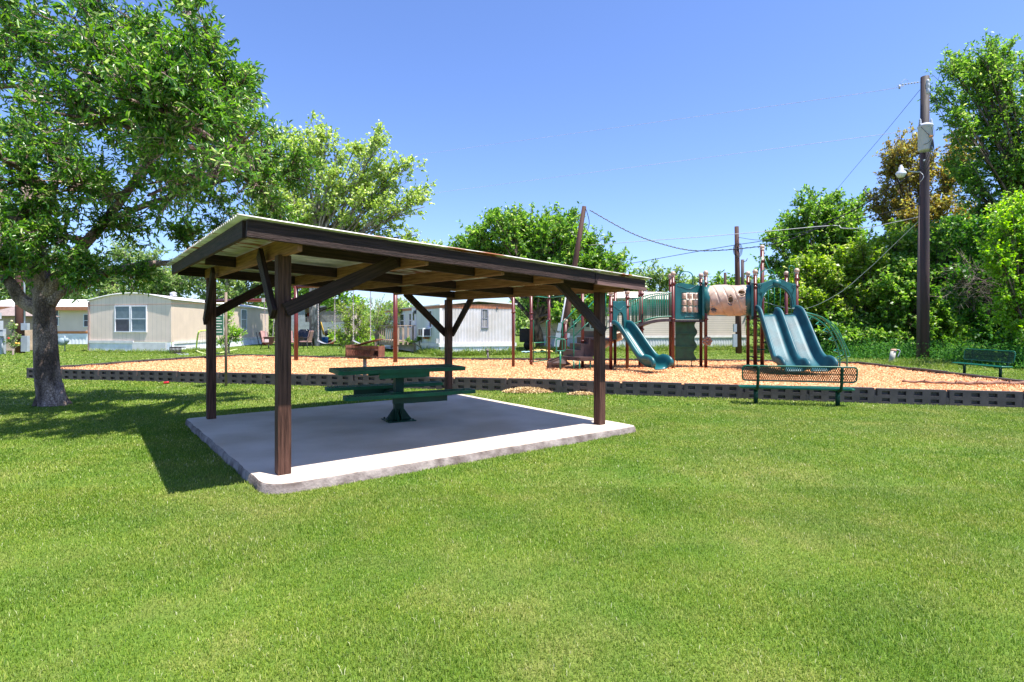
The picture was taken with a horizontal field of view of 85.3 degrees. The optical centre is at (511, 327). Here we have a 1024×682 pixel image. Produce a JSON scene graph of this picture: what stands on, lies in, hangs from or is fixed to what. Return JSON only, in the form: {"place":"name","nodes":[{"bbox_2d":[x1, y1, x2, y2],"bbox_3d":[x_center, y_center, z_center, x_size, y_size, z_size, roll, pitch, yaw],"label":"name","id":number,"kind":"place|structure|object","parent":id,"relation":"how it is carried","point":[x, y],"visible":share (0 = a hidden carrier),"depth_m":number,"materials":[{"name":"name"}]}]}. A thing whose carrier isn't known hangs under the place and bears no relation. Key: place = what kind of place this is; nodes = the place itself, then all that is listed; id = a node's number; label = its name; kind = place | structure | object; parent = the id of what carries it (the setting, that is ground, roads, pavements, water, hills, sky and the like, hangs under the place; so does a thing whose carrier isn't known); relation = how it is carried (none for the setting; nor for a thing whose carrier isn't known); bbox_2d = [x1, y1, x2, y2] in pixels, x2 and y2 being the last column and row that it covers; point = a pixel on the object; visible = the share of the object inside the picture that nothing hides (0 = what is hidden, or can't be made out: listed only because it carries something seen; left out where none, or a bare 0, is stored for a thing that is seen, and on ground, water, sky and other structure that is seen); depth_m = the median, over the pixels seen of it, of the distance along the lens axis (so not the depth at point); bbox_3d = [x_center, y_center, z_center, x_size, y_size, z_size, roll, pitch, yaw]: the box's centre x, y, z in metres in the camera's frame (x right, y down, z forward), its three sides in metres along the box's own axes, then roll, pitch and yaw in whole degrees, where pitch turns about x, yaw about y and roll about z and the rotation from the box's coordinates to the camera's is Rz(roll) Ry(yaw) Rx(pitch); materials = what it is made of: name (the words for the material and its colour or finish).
{"place":"outdoors","nodes":[
{"label":"outdoors","id":0,"kind":"place"},
{"bbox_2d":[57,303,243,305],"bbox_3d":[-20.484,-1.154,28.962,15.385,0.130,0.965,0,0,11],"label":"overhead wire","id":1,"kind":"object","parent":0,"point":[135,304],"visible":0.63,"depth_m":29.15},
{"bbox_2d":[0,328,1023,681],"bbox_3d":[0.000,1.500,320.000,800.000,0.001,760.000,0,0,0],"label":"lawn","id":2,"kind":"structure","parent":0,"point":[208,608],"depth_m":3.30,"materials":[{"name":"plant"}]},
{"bbox_2d":[0,313,5,353],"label":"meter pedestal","id":3,"kind":"object","parent":2,"relation":"on","point":[2,340],"visible":0.82,"depth_m":30.74,"materials":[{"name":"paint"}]},
{"bbox_2d":[3,320,21,354],"bbox_3d":[-27.278,0.632,30.479,1.431,2.036,0.732,0,0,33],"label":"flowering shrub","id":4,"kind":"object","parent":2,"relation":"on","point":[13,344],"visible":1,"depth_m":30.39,"materials":[{"name":"green plant"}]},
{"bbox_2d":[15,232,29,352],"bbox_3d":[-28.080,-2.100,31.900,0.821,7.404,0.440,0,0,0],"label":"utility pole","id":5,"kind":"object","parent":2,"relation":"on","point":[22,327],"visible":0.5,"depth_m":31.73,"materials":[{"name":"paint"}]},
{"bbox_2d":[0,306,59,350],"bbox_3d":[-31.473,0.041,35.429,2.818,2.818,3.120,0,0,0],"label":"home","id":6,"kind":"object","parent":2,"relation":"on","point":[8,314],"depth_m":34.35,"materials":[{"name":"grey"}]},
{"bbox_2d":[0,299,88,343],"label":"mobile home","id":7,"kind":"object","parent":2,"relation":"on","point":[72,323],"visible":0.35,"depth_m":48.33,"materials":[{"name":"beige paint"}]},
{"bbox_2d":[26,368,63,378],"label":"border block","id":8,"kind":"structure","parent":2,"relation":"on","point":[29,372],"depth_m":16.14,"materials":[{"name":"grey plastic"}]},
{"bbox_2d":[0,245,98,300],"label":"distant tree","id":9,"kind":"object","parent":2,"relation":"on","point":[4,292],"visible":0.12,"depth_m":61.06,"materials":[{"name":"green plant"}]},
{"bbox_2d":[58,336,68,350],"bbox_3d":[-27.574,1.019,34.129,0.829,0.963,0.400,0,0,0],"label":"mailbox","id":10,"kind":"object","parent":2,"relation":"on","point":[64,341],"visible":0.88,"depth_m":33.99,"materials":[{"name":"white metal"}]},
{"bbox_2d":[62,369,100,379],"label":"border block","id":11,"kind":"structure","parent":2,"relation":"on","point":[80,374],"depth_m":15.72,"materials":[{"name":"grey plastic"}]},
{"bbox_2d":[73,362,110,367],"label":"border block","id":12,"kind":"structure","parent":2,"relation":"on","point":[86,365],"depth_m":18.21,"materials":[{"name":"grey plastic"}]},
{"bbox_2d":[99,370,137,380],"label":"border block","id":13,"kind":"structure","parent":2,"relation":"on","point":[124,375],"depth_m":15.43,"materials":[{"name":"grey plastic"}]},
{"bbox_2d":[79,234,200,297],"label":"distant tree","id":14,"kind":"object","parent":2,"relation":"on","point":[173,284],"visible":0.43,"depth_m":61.23,"materials":[{"name":"green plant"}]},
{"bbox_2d":[84,347,205,353],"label":"weeds","id":15,"kind":"object","parent":2,"relation":"on","point":[140,351],"visible":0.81,"depth_m":32.30,"materials":[{"name":"green plant"}]},
{"bbox_2d":[138,370,178,381],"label":"border block","id":16,"kind":"structure","parent":2,"relation":"on","point":[154,376],"depth_m":15.14,"materials":[{"name":"grey plastic"}]},
{"bbox_2d":[0,0,330,407],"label":"broadleaf tree","id":17,"kind":"object","parent":2,"relation":"on","point":[168,104],"visible":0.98,"depth_m":8.80,"materials":[{"name":"green plant"}]},
{"bbox_2d":[86,292,268,351],"bbox_3d":[-24.188,-0.390,42.576,6.110,3.720,21.541,0,0,-8],"label":"mobile home","id":18,"kind":"object","parent":2,"relation":"on","point":[115,321],"visible":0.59,"depth_m":33.65,"materials":[{"name":"beige metal"}]},
{"bbox_2d":[114,305,130,331],"bbox_3d":[-23.437,-0.491,33.410,1.228,1.612,0.070,0,0,16],"label":"window","id":19,"kind":"structure","parent":18,"relation":"in","point":[121,313],"depth_m":33.44,"materials":[{"name":"white glass"}]},
{"bbox_2d":[130,305,146,331],"bbox_3d":[-22.222,-0.486,33.064,1.237,1.595,0.070,0,0,16],"label":"window","id":20,"kind":"structure","parent":18,"relation":"in","point":[138,314],"depth_m":33.08,"materials":[{"name":"white glass"}]},
{"bbox_2d":[241,309,246,329],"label":"window","id":21,"kind":"structure","parent":18,"relation":"in","point":[243,311],"depth_m":44.58,"materials":[{"name":"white glass"}]},
{"bbox_2d":[169,347,185,353],"bbox_3d":[-19.000,1.310,31.575,0.660,0.380,0.450,0,0,0],"label":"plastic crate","id":22,"kind":"object","parent":2,"relation":"on","point":[175,349],"visible":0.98,"depth_m":31.35,"materials":[{"name":"grey plastic"}]},
{"bbox_2d":[178,371,220,383],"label":"border block","id":23,"kind":"structure","parent":2,"relation":"on","point":[193,377],"depth_m":14.87,"materials":[{"name":"grey plastic"}]},
{"bbox_2d":[195,330,234,353],"bbox_3d":[-18.280,0.818,34.080,1.658,1.459,6.767,0,0,-17],"label":"soccer goal","id":24,"kind":"object","parent":2,"relation":"on","point":[197,339],"visible":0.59,"depth_m":32.92,"materials":[{"name":"metal"}]},
{"bbox_2d":[216,292,226,385],"bbox_3d":[-7.247,0.312,13.761,0.064,2.376,0.495,0,0,14],"label":"park sign","id":25,"kind":"object","parent":2,"relation":"on","point":[220,325],"visible":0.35,"depth_m":13.94,"materials":[{"name":"green metal"}]},
{"bbox_2d":[216,304,247,353],"bbox_3d":[-15.770,0.134,31.030,1.727,3.033,1.294,0,0,0],"label":"flowering shrub","id":26,"kind":"object","parent":2,"relation":"on","point":[233,331],"visible":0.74,"depth_m":30.94,"materials":[{"name":"green plant"}]},
{"bbox_2d":[174,275,291,308],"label":"distant tree","id":27,"kind":"object","parent":2,"relation":"on","point":[223,286],"visible":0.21,"depth_m":61.03,"materials":[{"name":"green plant"}]},
{"bbox_2d":[219,372,264,384],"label":"border block","id":28,"kind":"structure","parent":2,"relation":"on","point":[246,378],"depth_m":14.55,"materials":[{"name":"grey plastic"}]},
{"bbox_2d":[263,373,309,385],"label":"border block","id":29,"kind":"structure","parent":2,"relation":"on","point":[299,379],"depth_m":14.20,"materials":[{"name":"grey plastic"}]},
{"bbox_2d":[298,329,314,345],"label":"patio chair","id":30,"kind":"object","parent":2,"relation":"on","point":[303,332],"visible":0.52,"depth_m":43.17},
{"bbox_2d":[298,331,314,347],"bbox_3d":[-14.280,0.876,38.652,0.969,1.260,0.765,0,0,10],"label":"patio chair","id":31,"kind":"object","parent":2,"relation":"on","point":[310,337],"visible":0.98,"depth_m":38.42,"materials":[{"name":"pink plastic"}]},
{"bbox_2d":[291,306,361,340],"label":"mobile home","id":32,"kind":"object","parent":2,"relation":"on","point":[327,318],"visible":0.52,"depth_m":52.74,"materials":[{"name":"grey metal"}]},
{"bbox_2d":[291,286,369,344],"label":"shade tree","id":33,"kind":"object","parent":2,"relation":"on","point":[341,297],"visible":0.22,"depth_m":47.79,"materials":[{"name":"green plant"}]},
{"bbox_2d":[308,374,354,385],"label":"border block","id":34,"kind":"structure","parent":2,"relation":"on","point":[326,380],"depth_m":13.98,"materials":[{"name":"grey plastic"}]},
{"bbox_2d":[241,109,443,345],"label":"cottonwood tree","id":35,"kind":"object","parent":2,"relation":"on","point":[318,210],"visible":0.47,"depth_m":43.26,"materials":[{"name":"green plant"}]},
{"bbox_2d":[327,298,373,352],"bbox_3d":[-8.403,0.032,29.023,2.447,3.237,1.528,0,0,0],"label":"flowering shrub","id":36,"kind":"object","parent":2,"relation":"on","point":[341,335],"visible":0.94,"depth_m":28.89,"materials":[{"name":"green plant"}]},
{"bbox_2d":[328,332,382,345],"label":"flowering shrub","id":37,"kind":"object","parent":2,"relation":"on","point":[360,341],"visible":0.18,"depth_m":42.88,"materials":[{"name":"green plant"}]},
{"bbox_2d":[355,375,392,384],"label":"border block","id":38,"kind":"structure","parent":2,"relation":"on","point":[362,379],"depth_m":13.74,"materials":[{"name":"grey plastic"}]},
{"bbox_2d":[1,288,759,335],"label":"distant woods","id":39,"kind":"object","parent":2,"relation":"on","point":[522,321],"visible":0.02,"depth_m":94.70,"materials":[{"name":"green plant"}]},
{"bbox_2d":[361,294,407,345],"bbox_3d":[-8.286,-0.321,35.975,3.436,3.942,1.761,0,0,0],"label":"flowering shrub","id":40,"kind":"object","parent":2,"relation":"on","point":[386,318],"visible":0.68,"depth_m":35.96,"materials":[{"name":"green plant"}]},
{"bbox_2d":[375,325,415,351],"bbox_3d":[-7.469,0.695,35.080,1.260,1.610,5.005,0,0,-28],"label":"porch","id":41,"kind":"object","parent":2,"relation":"on","point":[387,341],"visible":0.61,"depth_m":33.80,"materials":[{"name":"brown wood"}]},
{"bbox_2d":[185,394,635,494],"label":"concrete slab","id":42,"kind":"structure","parent":2,"relation":"on","point":[331,445],"depth_m":7.16,"materials":[{"name":"grey concrete"}]},
{"bbox_2d":[325,364,475,422],"bbox_3d":[-1.720,1.010,8.420,1.920,0.799,1.560,0,0,-29],"label":"picnic table","id":43,"kind":"object","parent":42,"relation":"on","point":[396,393],"visible":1,"depth_m":8.24,"materials":[{"name":"green metal"}]},
{"bbox_2d":[167,213,651,475],"bbox_3d":[-1.619,0.203,8.237,5.522,2.414,5.319,0,0,-37],"label":"picnic shelter","id":44,"kind":"object","parent":42,"relation":"on","point":[282,257],"visible":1,"depth_m":6.70,"materials":[{"name":"brown wood"}]},
{"bbox_2d":[404,335,420,347],"bbox_3d":[-5.690,0.943,32.480,1.251,1.414,0.612,0,0,0],"label":"flowering shrub","id":45,"kind":"object","parent":2,"relation":"on","point":[417,338],"visible":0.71,"depth_m":32.46,"materials":[{"name":"green plant"}]},
{"bbox_2d":[404,377,456,389],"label":"border block","id":46,"kind":"structure","parent":2,"relation":"on","point":[423,379],"depth_m":13.39,"materials":[{"name":"grey plastic"}]},
{"bbox_2d":[384,300,516,350],"bbox_3d":[-4.586,0.002,35.276,4.855,2.955,11.604,0,0,-28],"label":"mobile home","id":47,"kind":"object","parent":2,"relation":"on","point":[484,324],"visible":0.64,"depth_m":30.91,"materials":[{"name":"white metal"}]},
{"bbox_2d":[412,308,415,339],"bbox_3d":[-5.952,-0.185,33.705,0.058,1.930,0.700,0,0,-28],"label":"door","id":48,"kind":"structure","parent":47,"relation":"in","point":[413,315],"depth_m":33.54,"materials":[{"name":"white metal"}]},
{"bbox_2d":[481,309,488,327],"bbox_3d":[-1.494,-0.476,30.733,0.423,1.073,0.070,0,0,-20],"label":"window","id":49,"kind":"structure","parent":47,"relation":"in","point":[482,310],"depth_m":30.74,"materials":[{"name":"white glass"}]},
{"bbox_2d":[414,346,522,355],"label":"tall grass","id":50,"kind":"structure","parent":2,"relation":"on","point":[440,352],"depth_m":29.46,"materials":[{"name":"green plant"}]},
{"bbox_2d":[455,377,507,390],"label":"border block","id":51,"kind":"structure","parent":2,"relation":"on","point":[486,384],"depth_m":13.10,"materials":[{"name":"grey plastic"}]},
{"bbox_2d":[519,329,534,349],"bbox_3d":[1.952,0.799,37.125,2.900,1.398,0.980,0,0,0],"label":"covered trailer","id":52,"kind":"object","parent":2,"relation":"on","point":[524,335],"visible":0.4,"depth_m":36.72,"materials":[{"name":"black metal"}]},
{"bbox_2d":[502,387,552,392],"bbox_3d":[0.388,1.436,12.760,1.270,0.164,0.611,0,0,0],"label":"chip pile","id":53,"kind":"object","parent":2,"relation":"on","point":[526,390],"visible":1,"depth_m":12.62,"materials":[{"name":"wood"}]},
{"bbox_2d":[508,378,562,392],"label":"border block","id":54,"kind":"structure","parent":2,"relation":"on","point":[555,385],"depth_m":12.76,"materials":[{"name":"grey plastic"}]},
{"bbox_2d":[62,355,1023,393],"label":"mulch bed","id":55,"kind":"object","parent":2,"relation":"on","point":[693,380],"visible":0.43,"depth_m":15.90,"materials":[{"name":"beige wood"}]},
{"bbox_2d":[204,285,397,362],"bbox_3d":[-8.267,-0.132,21.267,8.788,2.963,0.154,0,0,17],"label":"swing set","id":56,"kind":"object","parent":55,"relation":"on","point":[395,328],"visible":0.34,"depth_m":21.03,"materials":[{"name":"red metal"}]},
{"bbox_2d":[262,298,274,343],"bbox_3d":[-9.464,-0.229,21.618,0.456,1.811,0.457,0,0,-34],"label":"toddler swing","id":57,"kind":"object","parent":56,"relation":"hanging from","point":[268,340],"visible":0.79,"depth_m":21.57,"materials":[{"name":"metal"}]},
{"bbox_2d":[317,296,335,343],"bbox_3d":[-6.965,-0.440,20.857,0.764,2.130,0.160,0,0,17],"label":"swing","id":58,"kind":"object","parent":56,"relation":"hanging from","point":[318,340],"visible":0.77,"depth_m":20.80,"materials":[{"name":"metal"}]},
{"bbox_2d":[352,291,370,343],"bbox_3d":[-5.513,-0.445,20.400,0.760,2.119,0.160,0,0,17],"label":"swing","id":59,"kind":"object","parent":56,"relation":"hanging from","point":[353,340],"visible":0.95,"depth_m":20.49,"materials":[{"name":"metal"}]},
{"bbox_2d":[345,339,384,374],"bbox_3d":[-3.684,0.897,13.931,0.884,1.207,0.510,0,0,14],"label":"park grill","id":60,"kind":"object","parent":55,"relation":"on","point":[364,353],"visible":0.96,"depth_m":13.93,"materials":[{"name":"metal"}]},
{"bbox_2d":[511,245,849,371],"bbox_3d":[5.105,-0.670,17.015,10.366,4.001,4.305,0,0,13],"label":"play structure","id":61,"kind":"object","parent":55,"relation":"on","point":[791,339],"visible":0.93,"depth_m":17.05,"materials":[{"name":"teal plastic"}]},
{"bbox_2d":[902,379,1023,385],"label":"chips","id":62,"kind":"object","parent":55,"relation":"on","point":[974,382],"visible":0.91,"depth_m":12.17,"materials":[{"name":"brown wood"}]},
{"bbox_2d":[445,201,647,348],"bbox_3d":[2.079,-3.211,35.088,12.772,9.722,5.243,0,0,0],"label":"shade tree","id":63,"kind":"object","parent":2,"relation":"on","point":[546,237],"visible":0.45,"depth_m":34.28,"materials":[{"name":"green plant"}]},
{"bbox_2d":[554,206,589,353],"bbox_3d":[3.306,-2.546,30.841,1.983,8.349,0.440,0,0,0],"label":"utility pole","id":64,"kind":"object","parent":2,"relation":"on","point":[566,309],"visible":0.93,"depth_m":30.75,"materials":[{"name":"paint"}]},
{"bbox_2d":[567,391,593,394],"bbox_3d":[1.530,1.461,12.270,0.655,0.116,0.350,0,0,0],"label":"chip pile","id":65,"kind":"object","parent":2,"relation":"on","point":[581,393],"visible":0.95,"depth_m":12.21,"materials":[{"name":"wood"}]},
{"bbox_2d":[563,380,624,394],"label":"border block","id":66,"kind":"structure","parent":2,"relation":"on","point":[611,387],"depth_m":12.42,"materials":[{"name":"grey plastic"}]},
{"bbox_2d":[540,291,745,349],"bbox_3d":[9.178,-0.530,39.853,17.088,4.020,5.610,0,0,-14],"label":"mobile home","id":67,"kind":"object","parent":2,"relation":"on","point":[720,330],"visible":0.3,"depth_m":37.54,"materials":[{"name":"beige"}]},
{"bbox_2d":[528,343,757,350],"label":"tall grass","id":68,"kind":"structure","parent":2,"relation":"on","point":[622,347],"depth_m":35.47,"materials":[{"name":"green plant"}]},
{"bbox_2d":[622,381,686,396],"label":"border block","id":69,"kind":"structure","parent":2,"relation":"on","point":[664,389],"depth_m":12.04,"materials":[{"name":"grey plastic"}]},
{"bbox_2d":[630,257,698,291],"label":"distant tree","id":70,"kind":"object","parent":2,"relation":"on","point":[662,283],"visible":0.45,"depth_m":54.57,"materials":[{"name":"green plant"}]},
{"bbox_2d":[684,383,747,398],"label":"border block","id":71,"kind":"structure","parent":2,"relation":"on","point":[727,391],"depth_m":11.70,"materials":[{"name":"grey plastic"}]},
{"bbox_2d":[684,267,768,313],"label":"distant tree","id":72,"kind":"object","parent":2,"relation":"on","point":[720,279],"visible":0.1,"depth_m":75.01,"materials":[{"name":"green plant"}]},
{"bbox_2d":[732,226,742,353],"bbox_3d":[12.691,-2.040,31.360,0.573,7.285,0.374,0,0,0],"label":"utility pole","id":73,"kind":"object","parent":2,"relation":"on","point":[737,339],"visible":0.85,"depth_m":31.25,"materials":[{"name":"brown wood"}]},
{"bbox_2d":[741,258,747,284],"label":"utility pole","id":74,"kind":"object","parent":2,"relation":"on","point":[742,271],"visible":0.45,"depth_m":47.88,"materials":[{"name":"metal"}]},
{"bbox_2d":[745,388,808,400],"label":"border block","id":75,"kind":"structure","parent":2,"relation":"on","point":[784,394],"depth_m":11.37,"materials":[{"name":"grey plastic"}]},
{"bbox_2d":[758,272,830,347],"bbox_3d":[18.386,-0.646,34.031,7.262,5.370,4.195,0,0,0],"label":"woodland tree","id":76,"kind":"object","parent":2,"relation":"on","point":[771,302],"visible":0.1,"depth_m":33.19,"materials":[{"name":"green plant"}]},
{"bbox_2d":[738,365,857,405],"bbox_3d":[5.449,1.125,10.671,2.034,0.790,0.518,0,0,14],"label":"park bench","id":77,"kind":"object","parent":2,"relation":"on","point":[757,387],"visible":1,"depth_m":10.54,"materials":[{"name":"teal metal"}]},
{"bbox_2d":[750,183,870,280],"bbox_3d":[21.829,-4.464,40.074,9.412,12.228,4.640,0,0,-7],"label":"woodland tree","id":78,"kind":"object","parent":2,"relation":"on","point":[813,241],"visible":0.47,"depth_m":39.41,"materials":[{"name":"green plant"}]},
{"bbox_2d":[809,386,880,402],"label":"border block","id":79,"kind":"structure","parent":2,"relation":"on","point":[864,394],"depth_m":11.02,"materials":[{"name":"grey plastic"}]},
{"bbox_2d":[775,217,917,335],"bbox_3d":[19.314,-2.331,30.898,8.807,7.962,3.885,0,0,-5],"label":"woodland tree","id":80,"kind":"object","parent":2,"relation":"on","point":[823,277],"visible":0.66,"depth_m":30.53,"materials":[{"name":"green plant"}]},
{"bbox_2d":[730,336,1023,368],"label":"undergrowth","id":81,"kind":"object","parent":2,"relation":"on","point":[952,352],"visible":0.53,"depth_m":24.31,"materials":[{"name":"green plant"}]},
{"bbox_2d":[888,349,899,364],"bbox_3d":[15.284,1.196,22.254,0.415,0.648,0.236,0,0,0],"label":"utility marker","id":82,"kind":"object","parent":2,"relation":"on","point":[892,353],"visible":0.95,"depth_m":22.18,"materials":[{"name":"white plastic"}]},
{"bbox_2d":[814,205,978,349],"bbox_3d":[20.948,-1.965,29.413,10.592,8.596,4.277,0,0,0],"label":"woodland tree","id":83,"kind":"object","parent":2,"relation":"on","point":[898,279],"visible":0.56,"depth_m":28.82,"materials":[{"name":"green plant"}]},
{"bbox_2d":[875,388,949,405],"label":"border block","id":84,"kind":"structure","parent":2,"relation":"on","point":[912,397],"depth_m":10.74,"materials":[{"name":"grey plastic"}]},
{"bbox_2d":[822,233,1003,348],"bbox_3d":[27.931,-2.085,37.928,20.533,10.588,4.693,0,0,0],"label":"woodland tree","id":85,"kind":"object","parent":2,"relation":"on","point":[909,317],"depth_m":37.57,"materials":[{"name":"green plant"}]},
{"bbox_2d":[896,75,934,359],"bbox_3d":[16.618,-4.459,23.041,1.767,12.120,0.980,0,0,0],"label":"utility pole","id":86,"kind":"object","parent":2,"relation":"on","point":[925,136],"visible":1,"depth_m":23.20,"materials":[{"name":"paint"}]},
{"bbox_2d":[400,129,915,197],"bbox_3d":[-3.273,-9.304,38.779,50.977,1.981,2.698,0,0,34],"label":"overhead wire","id":87,"kind":"object","parent":86,"relation":"attached to","point":[690,159],"visible":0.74,"depth_m":29.82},
{"bbox_2d":[573,217,917,246],"bbox_3d":[0.239,-4.941,36.537,42.876,0.903,2.153,0,0,35],"label":"overhead wire","id":88,"kind":"object","parent":86,"relation":"attached to","point":[763,231],"visible":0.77,"depth_m":27.79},
{"bbox_2d":[590,169,920,251],"bbox_3d":[11.316,-5.326,28.085,14.937,2.648,2.317,0,0,30],"label":"overhead wire","id":89,"kind":"object","parent":86,"relation":"attached to","point":[764,245],"visible":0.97,"depth_m":28.29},
{"bbox_2d":[624,204,919,264],"bbox_3d":[10.093,-4.510,33.958,1.403,1.331,25.503,0,0,-35],"label":"overhead wire","id":90,"kind":"object","parent":86,"relation":"attached to","point":[791,234],"visible":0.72,"depth_m":27.03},
{"bbox_2d":[765,222,917,308],"bbox_3d":[16.177,-2.740,28.250,0.654,3.580,10.005,0,0,-15],"label":"overhead wire","id":91,"kind":"object","parent":86,"relation":"attached to","point":[858,277],"visible":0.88,"depth_m":26.73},
{"bbox_2d":[930,93,997,206],"bbox_3d":[19.114,-6.976,23.217,3.167,5.813,0.112,0,0,6],"label":"overhead wire","id":92,"kind":"object","parent":86,"relation":"attached to","point":[963,150],"visible":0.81,"depth_m":23.28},
{"bbox_2d":[861,121,980,251],"bbox_3d":[26.458,-5.648,35.210,8.258,14.596,4.559,0,0,0],"label":"woodland tree","id":93,"kind":"object","parent":2,"relation":"on","point":[900,197],"visible":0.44,"depth_m":34.50,"materials":[{"name":"orange plant"}]},
{"bbox_2d":[852,356,1004,370],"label":"tall grass","id":94,"kind":"structure","parent":2,"relation":"on","point":[933,363],"depth_m":21.34,"materials":[{"name":"green plant"}]},
{"bbox_2d":[910,367,947,373],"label":"border block","id":95,"kind":"structure","parent":2,"relation":"on","point":[928,370],"depth_m":15.68,"materials":[{"name":"grey plastic"}]},
{"bbox_2d":[945,372,983,377],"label":"border block","id":96,"kind":"structure","parent":2,"relation":"on","point":[969,375],"depth_m":14.32,"materials":[{"name":"grey plastic"}]},
{"bbox_2d":[917,27,1023,222],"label":"woodland tree","id":97,"kind":"object","parent":2,"relation":"on","point":[988,77],"visible":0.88,"depth_m":28.49,"materials":[{"name":"green plant"}]},
{"bbox_2d":[932,209,1023,354],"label":"woodland tree","id":98,"kind":"object","parent":2,"relation":"on","point":[978,320],"visible":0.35,"depth_m":24.72,"materials":[{"name":"green plant"}]},
{"bbox_2d":[935,250,1002,314],"bbox_3d":[20.135,-1.951,24.221,2.845,2.889,3.094,0,0,-44],"label":"dead brush","id":99,"kind":"object","parent":98,"relation":"attached to","point":[962,283],"visible":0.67,"depth_m":24.17,"materials":[{"name":"plant"}]},
{"bbox_2d":[952,348,1015,376],"bbox_3d":[14.444,1.105,17.039,0.518,0.829,2.034,0,0,4],"label":"park bench","id":100,"kind":"object","parent":2,"relation":"on","point":[1003,356],"visible":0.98,"depth_m":16.89,"materials":[{"name":"teal metal"}]},
{"bbox_2d":[947,389,1023,407],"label":"border block","id":101,"kind":"structure","parent":2,"relation":"on","point":[985,398],"depth_m":10.42,"materials":[{"name":"grey plastic"}]},
{"bbox_2d":[972,185,1023,347],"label":"woodland tree","id":102,"kind":"object","parent":2,"relation":"on","point":[1006,241],"visible":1,"depth_m":20.34,"materials":[{"name":"green plant"}]},
{"bbox_2d":[981,376,1023,381],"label":"border block","id":103,"kind":"structure","parent":2,"relation":"on","point":[1005,379],"depth_m":13.14,"materials":[{"name":"grey plastic"}]},
{"bbox_2d":[0,0,1023,309],"label":"sky","id":104,"kind":"structure","parent":0,"point":[439,75],"materials":[{"name":"blue"}]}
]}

